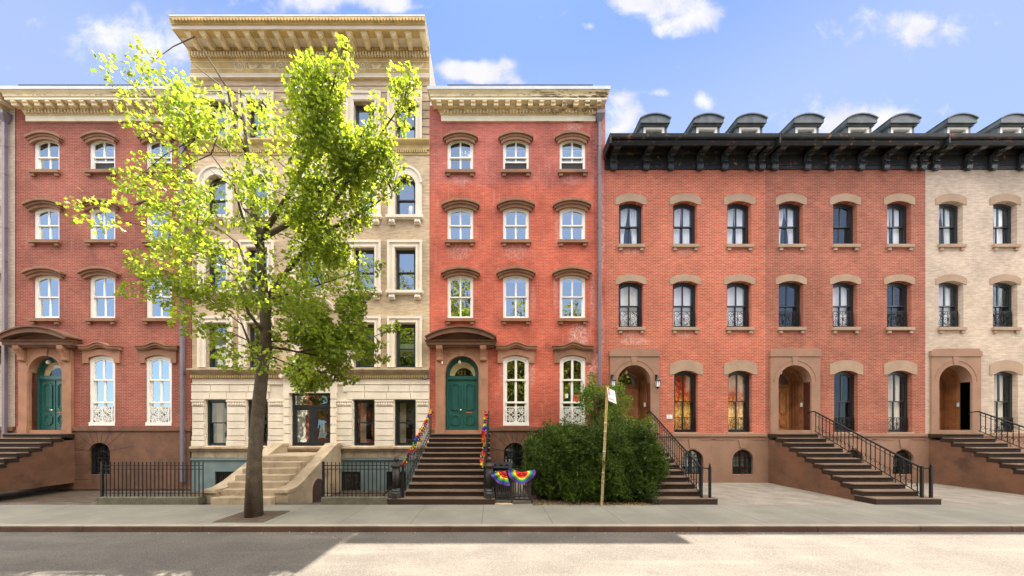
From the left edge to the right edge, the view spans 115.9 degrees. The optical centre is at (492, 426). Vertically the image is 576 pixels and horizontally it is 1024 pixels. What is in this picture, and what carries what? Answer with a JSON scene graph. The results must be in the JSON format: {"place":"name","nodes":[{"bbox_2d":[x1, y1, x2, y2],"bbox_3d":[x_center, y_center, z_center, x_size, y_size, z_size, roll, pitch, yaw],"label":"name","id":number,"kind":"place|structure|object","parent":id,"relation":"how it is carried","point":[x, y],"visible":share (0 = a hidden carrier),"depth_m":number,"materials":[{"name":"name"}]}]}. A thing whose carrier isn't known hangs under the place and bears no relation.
{"place":"outdoors","nodes":[
{"label":"outdoors","id":0,"kind":"place"},
{"bbox_2d":[0,503,320,504],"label":"areaway ground","id":1,"kind":"structure","parent":0,"point":[95,504],"depth_m":10.28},
{"bbox_2d":[0,433,74,492],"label":"stoop","id":2,"kind":"object","parent":1,"relation":"on","point":[31,460],"visible":0.96,"depth_m":12.96,"materials":[{"name":"stone"}]},
{"bbox_2d":[96,462,205,504],"bbox_3d":[-10.810,1.785,10.140,3.240,1.350,0.280,0,0,0],"label":"picket fence","id":3,"kind":"object","parent":1,"relation":"on","point":[102,499],"visible":0.98,"depth_m":10.15,"materials":[{"name":"metal"}]},
{"bbox_2d":[201,443,288,502],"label":"entrance cheek wall","id":4,"kind":"structure","parent":1,"relation":"on","point":[269,449],"depth_m":11.36,"materials":[{"name":"stone"}]},
{"bbox_2d":[211,452,316,504],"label":"entrance steps","id":5,"kind":"structure","parent":1,"relation":"on","point":[279,470],"depth_m":11.06,"materials":[{"name":"stone"}]},
{"bbox_2d":[273,443,341,502],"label":"entrance cheek wall","id":6,"kind":"structure","parent":1,"relation":"on","point":[304,485],"depth_m":11.91,"materials":[{"name":"stone"}]},
{"bbox_2d":[321,462,389,504],"bbox_3d":[-4.350,1.785,10.140,2.120,1.350,0.280,0,0,0],"label":"picket fence","id":7,"kind":"object","parent":1,"relation":"on","point":[354,500],"visible":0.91,"depth_m":10.15,"materials":[{"name":"metal"}]},
{"bbox_2d":[0,482,405,502],"bbox_3d":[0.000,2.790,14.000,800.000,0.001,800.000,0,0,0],"label":"ground","id":8,"kind":"structure","parent":0,"point":[53,496],"depth_m":13.16,"materials":[{"name":"concrete paving"}]},
{"bbox_2d":[0,92,15,437],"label":"brick townhouse","id":9,"kind":"structure","parent":8,"relation":"on","point":[7,259],"depth_m":14.00,"materials":[{"name":"red brick"}]},
{"bbox_2d":[0,84,191,489],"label":"brick townhouse","id":10,"kind":"structure","parent":8,"relation":"on","point":[103,374],"depth_m":14.00,"materials":[{"name":"red brick"}]},
{"bbox_2d":[21,198,64,246],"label":"window","id":11,"kind":"structure","parent":10,"relation":"in","point":[47,214],"depth_m":14.05,"materials":[{"name":"white paint"}]},
{"bbox_2d":[21,266,65,324],"bbox_3d":[-19.509,-5.693,13.977,1.701,2.470,0.375,0,0,0],"label":"window","id":12,"kind":"structure","parent":10,"relation":"in","point":[46,285],"depth_m":14.08,"materials":[{"name":"glass"}]},
{"bbox_2d":[24,130,63,176],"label":"window","id":13,"kind":"structure","parent":10,"relation":"in","point":[46,142],"depth_m":14.05,"materials":[{"name":"white paint"}]},
{"bbox_2d":[29,357,61,432],"bbox_3d":[-19.448,-1.392,14.145,1.447,3.361,0.450,0,0,0],"label":"entrance door","id":14,"kind":"structure","parent":10,"relation":"in","point":[49,388],"depth_m":14.21,"materials":[{"name":"green paint"}]},
{"bbox_2d":[76,266,120,324],"bbox_3d":[-17.107,-5.693,14.020,1.701,2.470,0.460,0,0,0],"label":"window","id":15,"kind":"structure","parent":10,"relation":"in","point":[102,278],"depth_m":14.08,"materials":[{"name":"white paint"}]},
{"bbox_2d":[75,341,122,425],"bbox_3d":[-17.092,-1.862,13.975,1.810,3.646,0.350,0,0,0],"label":"tall window","id":16,"kind":"structure","parent":10,"relation":"in","point":[102,368],"depth_m":14.03,"materials":[{"name":"white paint"}]},
{"bbox_2d":[77,198,120,246],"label":"window","id":17,"kind":"structure","parent":10,"relation":"in","point":[108,238],"depth_m":14.05,"materials":[{"name":"white paint"}]},
{"bbox_2d":[80,130,118,176],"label":"window","id":18,"kind":"structure","parent":10,"relation":"in","point":[103,143],"depth_m":14.05,"materials":[{"name":"white paint"}]},
{"bbox_2d":[91,443,109,473],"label":"basement window","id":19,"kind":"structure","parent":10,"relation":"in","point":[95,451],"depth_m":14.10,"materials":[{"name":"black paint"}]},
{"bbox_2d":[133,198,174,246],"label":"window","id":20,"kind":"structure","parent":10,"relation":"in","point":[149,222],"depth_m":14.05,"materials":[{"name":"white paint"}]},
{"bbox_2d":[133,266,176,324],"bbox_3d":[-14.666,-5.693,14.020,1.701,2.470,0.460,0,0,0],"label":"window","id":21,"kind":"structure","parent":10,"relation":"in","point":[155,313],"depth_m":14.08,"materials":[{"name":"white paint"}]},
{"bbox_2d":[136,130,174,176],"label":"window","id":22,"kind":"structure","parent":10,"relation":"in","point":[154,147],"depth_m":14.05,"materials":[{"name":"white paint"}]},
{"bbox_2d":[133,341,178,425],"bbox_3d":[-14.614,-1.862,13.975,1.810,3.646,0.350,0,0,0],"label":"tall window","id":23,"kind":"structure","parent":10,"relation":"in","point":[159,368],"depth_m":14.03,"materials":[{"name":"white paint"}]},
{"bbox_2d":[0,526,1023,531],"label":"kerb","id":24,"kind":"structure","parent":8,"relation":"on","point":[512,528],"depth_m":7.80,"materials":[{"name":"concrete"}]},
{"bbox_2d":[0,524,1023,525],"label":"kerb surface","id":25,"kind":"object","parent":24,"relation":"on","point":[511,524],"visible":1,"depth_m":7.92,"materials":[{"name":"concrete"}]},
{"bbox_2d":[425,84,610,482],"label":"brick townhouse","id":26,"kind":"structure","parent":8,"relation":"on","point":[515,340],"depth_m":14.00,"materials":[{"name":"red brick"}]},
{"bbox_2d":[443,130,477,176],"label":"window","id":27,"kind":"structure","parent":26,"relation":"in","point":[458,141],"depth_m":14.05,"materials":[{"name":"white paint"}]},
{"bbox_2d":[441,198,479,246],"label":"window","id":28,"kind":"structure","parent":26,"relation":"in","point":[460,210],"depth_m":14.05,"materials":[{"name":"white paint"}]},
{"bbox_2d":[441,266,479,324],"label":"window","id":29,"kind":"structure","parent":26,"relation":"in","point":[460,282],"depth_m":14.08,"materials":[{"name":"glass"}]},
{"bbox_2d":[445,357,478,432],"bbox_3d":[-1.342,-1.392,14.145,1.447,3.361,0.450,0,0,0],"label":"entrance door","id":30,"kind":"structure","parent":26,"relation":"in","point":[462,392],"depth_m":14.22,"materials":[{"name":"green paint"}]},
{"bbox_2d":[504,443,524,469],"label":"basement window","id":31,"kind":"structure","parent":26,"relation":"in","point":[510,452],"depth_m":14.10,"materials":[{"name":"black paint"}]},
{"bbox_2d":[498,130,533,176],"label":"window","id":32,"kind":"structure","parent":26,"relation":"in","point":[516,143],"depth_m":14.05,"materials":[{"name":"white paint"}]},
{"bbox_2d":[497,198,534,246],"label":"window","id":33,"kind":"structure","parent":26,"relation":"in","point":[515,210],"depth_m":14.05,"materials":[{"name":"white paint"}]},
{"bbox_2d":[496,266,535,324],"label":"window","id":34,"kind":"structure","parent":26,"relation":"in","point":[515,278],"depth_m":14.08,"materials":[{"name":"glass"}]},
{"bbox_2d":[495,341,536,425],"bbox_3d":[1.015,-1.862,13.975,1.810,3.646,0.350,0,0,0],"label":"tall window","id":35,"kind":"structure","parent":26,"relation":"in","point":[515,368],"depth_m":14.04,"materials":[{"name":"white paint"}]},
{"bbox_2d":[554,130,589,176],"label":"window","id":36,"kind":"structure","parent":26,"relation":"in","point":[572,143],"depth_m":14.05,"materials":[{"name":"white paint"}]},
{"bbox_2d":[552,266,591,324],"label":"window","id":37,"kind":"structure","parent":26,"relation":"in","point":[572,278],"depth_m":14.08,"materials":[{"name":"glass"}]},
{"bbox_2d":[553,198,591,246],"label":"window","id":38,"kind":"structure","parent":26,"relation":"in","point":[572,216],"depth_m":14.05,"materials":[{"name":"white paint"}]},
{"bbox_2d":[552,341,594,425],"bbox_3d":[3.493,-1.862,13.975,1.810,3.646,0.350,0,0,0],"label":"tall window","id":39,"kind":"structure","parent":26,"relation":"in","point":[572,368],"depth_m":14.06,"materials":[{"name":"white paint"}]},
{"bbox_2d":[603,113,781,482],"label":"brick rowhouse","id":40,"kind":"structure","parent":8,"relation":"on","point":[685,267],"depth_m":14.00,"materials":[{"name":"red brick"}]},
{"bbox_2d":[615,194,646,250],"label":"window","id":41,"kind":"structure","parent":40,"relation":"in","point":[634,211],"depth_m":14.19,"materials":[{"name":"black paint"}]},
{"bbox_2d":[616,274,646,333],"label":"window","id":42,"kind":"structure","parent":40,"relation":"in","point":[630,294],"depth_m":14.16,"materials":[{"name":"black paint"}]},
{"bbox_2d":[618,371,650,431],"bbox_3d":[6.160,-1.137,14.400,1.447,2.853,0.920,0,0,0],"label":"entrance door","id":43,"kind":"structure","parent":40,"relation":"in","point":[630,380],"depth_m":14.80,"materials":[{"name":"brown wood"}]},
{"bbox_2d":[670,194,700,250],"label":"window","id":44,"kind":"structure","parent":40,"relation":"in","point":[687,227],"depth_m":14.19,"materials":[{"name":"black paint"}]},
{"bbox_2d":[670,274,700,333],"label":"window","id":45,"kind":"structure","parent":40,"relation":"in","point":[683,313],"depth_m":14.19,"materials":[{"name":"glass"}]},
{"bbox_2d":[670,360,702,432],"bbox_3d":[8.458,-1.299,14.143,1.447,3.212,0.405,0,0,0],"label":"window","id":46,"kind":"structure","parent":40,"relation":"in","point":[684,382],"depth_m":14.22,"materials":[{"name":"glass"}]},
{"bbox_2d":[724,194,754,250],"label":"window","id":47,"kind":"structure","parent":40,"relation":"in","point":[738,208],"depth_m":14.19,"materials":[{"name":"black paint"}]},
{"bbox_2d":[724,274,754,333],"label":"window","id":48,"kind":"structure","parent":40,"relation":"in","point":[737,314],"depth_m":14.18,"materials":[{"name":"glass"}]},
{"bbox_2d":[724,360,756,432],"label":"window","id":49,"kind":"structure","parent":40,"relation":"in","point":[735,379],"depth_m":14.19,"materials":[{"name":"glass"}]},
{"bbox_2d":[732,450,751,473],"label":"basement window","id":50,"kind":"structure","parent":40,"relation":"in","point":[736,461],"depth_m":14.13,"materials":[{"name":"black paint"}]},
{"bbox_2d":[765,112,951,482],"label":"brick rowhouse","id":51,"kind":"structure","parent":8,"relation":"on","point":[845,272],"depth_m":14.00,"materials":[{"name":"red brick"}]},
{"bbox_2d":[775,194,806,250],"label":"window","id":52,"kind":"structure","parent":51,"relation":"in","point":[792,232],"depth_m":14.19,"materials":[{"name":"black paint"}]},
{"bbox_2d":[776,274,806,333],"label":"window","id":53,"kind":"structure","parent":51,"relation":"in","point":[789,277],"depth_m":14.09,"materials":[{"name":"black paint"}]},
{"bbox_2d":[778,373,810,432],"bbox_3d":[13.160,-1.137,14.400,1.447,2.853,0.920,0,0,0],"label":"entrance door","id":54,"kind":"structure","parent":51,"relation":"in","point":[784,384],"depth_m":14.79,"materials":[{"name":"brown wood"}]},
{"bbox_2d":[830,194,860,250],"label":"window","id":55,"kind":"structure","parent":51,"relation":"in","point":[834,199],"depth_m":14.16,"materials":[{"name":"black paint"}]},
{"bbox_2d":[830,274,860,333],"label":"window","id":56,"kind":"structure","parent":51,"relation":"in","point":[842,313],"depth_m":14.16,"materials":[{"name":"glass"}]},
{"bbox_2d":[830,360,862,432],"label":"window","id":57,"kind":"structure","parent":51,"relation":"in","point":[837,368],"depth_m":14.16,"materials":[{"name":"black paint"}]},
{"bbox_2d":[884,194,914,250],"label":"window","id":58,"kind":"structure","parent":51,"relation":"in","point":[893,210],"depth_m":14.18,"materials":[{"name":"black paint"}]},
{"bbox_2d":[884,274,915,333],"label":"window","id":59,"kind":"structure","parent":51,"relation":"in","point":[897,277],"depth_m":14.09,"materials":[{"name":"black paint"}]},
{"bbox_2d":[884,360,916,432],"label":"window","id":60,"kind":"structure","parent":51,"relation":"in","point":[891,368],"depth_m":14.19,"materials":[{"name":"black paint"}]},
{"bbox_2d":[893,450,910,473],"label":"basement window","id":61,"kind":"structure","parent":51,"relation":"in","point":[906,456],"depth_m":14.02,"materials":[{"name":"black paint"}]},
{"bbox_2d":[925,112,1023,482],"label":"brick rowhouse","id":62,"kind":"structure","parent":8,"relation":"on","point":[974,271],"depth_m":14.00,"materials":[{"name":"beige brick"}]},
{"bbox_2d":[935,194,966,250],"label":"window","id":63,"kind":"structure","parent":62,"relation":"in","point":[949,235],"depth_m":14.16,"materials":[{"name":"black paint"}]},
{"bbox_2d":[936,274,967,333],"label":"window","id":64,"kind":"structure","parent":62,"relation":"in","point":[944,288],"depth_m":14.16,"materials":[{"name":"black paint"}]},
{"bbox_2d":[939,378,971,432],"bbox_3d":[20.160,-1.137,14.400,1.447,2.853,0.920,0,0,0],"label":"entrance door","id":65,"kind":"structure","parent":62,"relation":"in","point":[941,430],"depth_m":14.77,"materials":[{"name":"brown wood"}]},
{"bbox_2d":[990,194,1021,250],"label":"window","id":66,"kind":"structure","parent":62,"relation":"in","point":[997,208],"depth_m":14.17,"materials":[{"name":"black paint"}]},
{"bbox_2d":[990,274,1021,333],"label":"window","id":67,"kind":"structure","parent":62,"relation":"in","point":[1007,326],"depth_m":14.09,"materials":[{"name":"glass"}]},
{"bbox_2d":[990,360,1022,432],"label":"window","id":68,"kind":"structure","parent":62,"relation":"in","point":[996,368],"depth_m":14.17,"materials":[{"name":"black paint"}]},
{"bbox_2d":[169,15,435,490],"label":"apartment house","id":69,"kind":"structure","parent":0,"point":[378,414],"depth_m":13.95,"materials":[{"name":"beige stone"}]},
{"bbox_2d":[197,316,232,366],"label":"window","id":70,"kind":"structure","parent":69,"relation":"in","point":[201,344],"depth_m":13.94,"materials":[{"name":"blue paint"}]},
{"bbox_2d":[197,240,232,299],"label":"window","id":71,"kind":"structure","parent":69,"relation":"in","point":[200,266],"depth_m":13.94,"materials":[{"name":"blue paint"}]},
{"bbox_2d":[197,90,232,137],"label":"window","id":72,"kind":"structure","parent":69,"relation":"in","point":[214,95],"depth_m":13.94,"materials":[{"name":"blue paint"}]},
{"bbox_2d":[197,164,234,224],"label":"window","id":73,"kind":"structure","parent":69,"relation":"in","point":[206,173],"depth_m":13.93,"materials":[{"name":"blue paint"}]},
{"bbox_2d":[208,400,226,445],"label":"window","id":74,"kind":"structure","parent":69,"relation":"in","point":[219,422],"depth_m":14.18,"materials":[{"name":"black paint"}]},
{"bbox_2d":[236,164,273,224],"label":"window","id":75,"kind":"structure","parent":69,"relation":"in","point":[257,169],"depth_m":13.93,"materials":[{"name":"blue paint"}]},
{"bbox_2d":[236,240,274,296],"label":"window","id":76,"kind":"structure","parent":69,"relation":"in","point":[246,243],"depth_m":13.93,"materials":[{"name":"blue paint"}]},
{"bbox_2d":[238,316,273,366],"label":"window","id":77,"kind":"structure","parent":69,"relation":"in","point":[240,330],"depth_m":13.94,"materials":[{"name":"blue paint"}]},
{"bbox_2d":[238,90,273,137],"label":"window","id":78,"kind":"structure","parent":69,"relation":"in","point":[252,121],"depth_m":13.94,"materials":[{"name":"blue paint"}]},
{"bbox_2d":[292,393,330,445],"bbox_3d":[-7.951,-0.190,14.130,1.785,2.560,0.140,0,0,0],"label":"entrance door","id":79,"kind":"structure","parent":69,"relation":"in","point":[311,416],"depth_m":14.17,"materials":[{"name":"black paint"}]},
{"bbox_2d":[344,240,381,299],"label":"window","id":80,"kind":"structure","parent":69,"relation":"in","point":[376,244],"depth_m":13.94,"materials":[{"name":"blue paint"}]},
{"bbox_2d":[346,316,380,366],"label":"window","id":81,"kind":"structure","parent":69,"relation":"in","point":[376,320],"depth_m":13.94,"materials":[{"name":"blue paint"}]},
{"bbox_2d":[345,175,381,224],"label":"window","id":82,"kind":"structure","parent":69,"relation":"in","point":[376,221],"depth_m":13.93,"materials":[{"name":"blue paint"}]},
{"bbox_2d":[346,90,380,137],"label":"window","id":83,"kind":"structure","parent":69,"relation":"in","point":[356,95],"depth_m":13.94,"materials":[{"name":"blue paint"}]},
{"bbox_2d":[354,400,374,445],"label":"window","id":84,"kind":"structure","parent":69,"relation":"in","point":[362,422],"depth_m":14.13,"materials":[{"name":"black paint"}]},
{"bbox_2d":[387,316,421,366],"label":"window","id":85,"kind":"structure","parent":69,"relation":"in","point":[414,350],"depth_m":13.94,"materials":[{"name":"beige stone"}]},
{"bbox_2d":[386,240,422,299],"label":"window","id":86,"kind":"structure","parent":69,"relation":"in","point":[408,262],"depth_m":13.94,"materials":[{"name":"beige stone"}]},
{"bbox_2d":[386,165,422,224],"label":"window","id":87,"kind":"structure","parent":69,"relation":"in","point":[409,201],"depth_m":13.93,"materials":[{"name":"beige stone"}]},
{"bbox_2d":[387,90,421,137],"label":"window","id":88,"kind":"structure","parent":69,"relation":"in","point":[416,131],"depth_m":13.94,"materials":[{"name":"blue paint"}]},
{"bbox_2d":[395,400,415,445],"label":"window","id":89,"kind":"structure","parent":69,"relation":"in","point":[402,422],"depth_m":14.14,"materials":[{"name":"black paint"}]},
{"bbox_2d":[0,532,1023,575],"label":"road","id":90,"kind":"structure","parent":0,"point":[511,554],"depth_m":6.43,"materials":[{"name":"asphalt"}]},
{"bbox_2d":[0,505,1023,523],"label":"pavement","id":91,"kind":"structure","parent":0,"point":[534,514],"depth_m":8.89,"materials":[{"name":"concrete"}]},
{"bbox_2d":[214,511,288,521],"bbox_3d":[-6.500,2.434,8.700,1.300,0.012,1.100,0,0,0],"label":"tree pit","id":92,"kind":"object","parent":91,"relation":"on","point":[266,516],"visible":0.71,"depth_m":8.55,"materials":[{"name":"soil"}]},
{"bbox_2d":[55,33,421,517],"bbox_3d":[-5.766,-3.661,8.871,8.446,12.207,4.859,0,0,0],"label":"street tree","id":93,"kind":"object","parent":92,"relation":"on","point":[326,340],"visible":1,"depth_m":7.70,"materials":[{"name":"green plant"}]},
{"bbox_2d":[600,386,615,505],"bbox_3d":[3.610,0.627,9.919,0.590,3.774,0.126,0,0,-16],"label":"street sign","id":94,"kind":"object","parent":91,"relation":"on","point":[610,395],"visible":0.96,"depth_m":9.90,"materials":[{"name":"white metal"}]},
{"bbox_2d":[0,0,1023,142],"label":"sky","id":95,"kind":"structure","parent":0,"point":[779,60],"materials":[{"name":"blue"}]},
{"bbox_2d":[495,483,1023,504],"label":"front yard ground","id":96,"kind":"structure","parent":0,"point":[748,494],"depth_m":11.20,"materials":[{"name":"concrete"}]},
{"bbox_2d":[388,433,494,504],"bbox_3d":[-1.605,1.376,12.110,3.350,2.168,4.220,0,0,0],"label":"stoop","id":97,"kind":"object","parent":96,"relation":"on","point":[449,470],"visible":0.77,"depth_m":11.26,"materials":[{"name":"stone"}]},
{"bbox_2d":[390,457,401,498],"bbox_3d":[-3.070,1.601,10.170,0.351,1.297,0.351,0,0,0],"label":"newel post","id":98,"kind":"object","parent":97,"relation":"on","point":[396,491],"visible":1,"depth_m":10.07,"materials":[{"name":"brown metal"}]},
{"bbox_2d":[402,411,433,497],"bbox_3d":[-2.722,0.789,12.045,0.071,2.923,3.844,0,0,4],"label":"stoop railing","id":99,"kind":"object","parent":97,"relation":"on","point":[429,425],"visible":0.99,"depth_m":11.53,"materials":[{"name":"black metal"}]},
{"bbox_2d":[484,457,494,498],"bbox_3d":[-0.115,1.601,10.170,0.351,1.297,0.351,0,0,0],"label":"newel post","id":100,"kind":"object","parent":97,"relation":"on","point":[489,492],"visible":0.98,"depth_m":10.06,"materials":[{"name":"black metal"}]},
{"bbox_2d":[491,462,512,498],"bbox_3d":[0.300,1.836,10.913,0.720,1.202,0.827,0,0,0],"label":"wheeled bin","id":101,"kind":"object","parent":96,"relation":"on","point":[502,465],"visible":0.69,"depth_m":10.59,"materials":[{"name":"black plastic"}]},
{"bbox_2d":[495,501,512,504],"bbox_3d":[0.345,2.433,10.140,0.550,0.055,0.320,0,0,0],"label":"gate threshold","id":102,"kind":"object","parent":96,"relation":"on","point":[503,503],"visible":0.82,"depth_m":10.02,"materials":[{"name":"stone"}]},
{"bbox_2d":[496,468,512,502],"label":"iron gate","id":103,"kind":"structure","parent":102,"relation":"on","point":[509,495],"depth_m":10.08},
{"bbox_2d":[513,470,530,499],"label":"iron gate","id":104,"kind":"structure","parent":103,"relation":"attached to","point":[523,496],"depth_m":10.08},
{"bbox_2d":[508,468,534,483],"bbox_3d":[0.899,1.536,9.978,0.858,0.497,0.104,0,0,0],"label":"rainbow bunting","id":105,"kind":"object","parent":104,"relation":"attached to","point":[521,477],"visible":1,"depth_m":9.99},
{"bbox_2d":[524,485,650,504],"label":"planting soil","id":106,"kind":"structure","parent":96,"relation":"on","point":[545,498],"depth_m":10.25,"materials":[{"name":"soil"}]},
{"bbox_2d":[517,412,673,502],"bbox_3d":[3.442,0.949,11.250,5.178,3.234,3.281,0,0,0],"label":"hedge","id":107,"kind":"object","parent":106,"relation":"on","point":[565,460],"visible":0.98,"depth_m":10.09,"materials":[{"name":"green plant"}]},
{"bbox_2d":[576,371,657,431],"bbox_3d":[4.948,0.102,12.842,3.422,4.710,1.340,0,0,0],"label":"garden shrub","id":108,"kind":"object","parent":106,"relation":"on","point":[586,393],"visible":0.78,"depth_m":12.69,"materials":[{"name":"green plant"}]},
{"bbox_2d":[642,445,717,504],"bbox_3d":[6.015,1.376,12.110,2.070,2.168,4.220,0,0,0],"label":"stoop","id":109,"kind":"object","parent":96,"relation":"on","point":[677,488],"visible":0.24,"depth_m":10.35,"materials":[{"name":"stone"}]},
{"bbox_2d":[646,411,710,497],"bbox_3d":[6.746,0.789,12.030,0.312,2.923,3.865,0,0,0],"label":"stoop railing","id":110,"kind":"object","parent":109,"relation":"on","point":[700,483],"visible":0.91,"depth_m":10.98,"materials":[{"name":"black metal"}]},
{"bbox_2d":[767,433,941,504],"bbox_3d":[13.015,1.376,12.110,2.070,2.168,4.220,0,0,0],"label":"stoop","id":111,"kind":"object","parent":96,"relation":"on","point":[812,462],"visible":0.95,"depth_m":11.90,"materials":[{"name":"stone"}]},
{"bbox_2d":[807,411,932,497],"bbox_3d":[13.746,0.789,12.030,0.312,2.923,3.865,0,0,0],"label":"stoop railing","id":112,"kind":"object","parent":111,"relation":"on","point":[921,471],"visible":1,"depth_m":11.14,"materials":[{"name":"black metal"}]},
{"bbox_2d":[928,433,1023,494],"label":"stoop","id":113,"kind":"object","parent":96,"relation":"on","point":[974,460],"visible":0.96,"depth_m":12.76,"materials":[{"name":"stone"}]},
{"bbox_2d":[967,411,1023,449],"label":"stoop railing","id":114,"kind":"object","parent":113,"relation":"on","point":[1018,428],"visible":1,"depth_m":13.02,"materials":[{"name":"black metal"}]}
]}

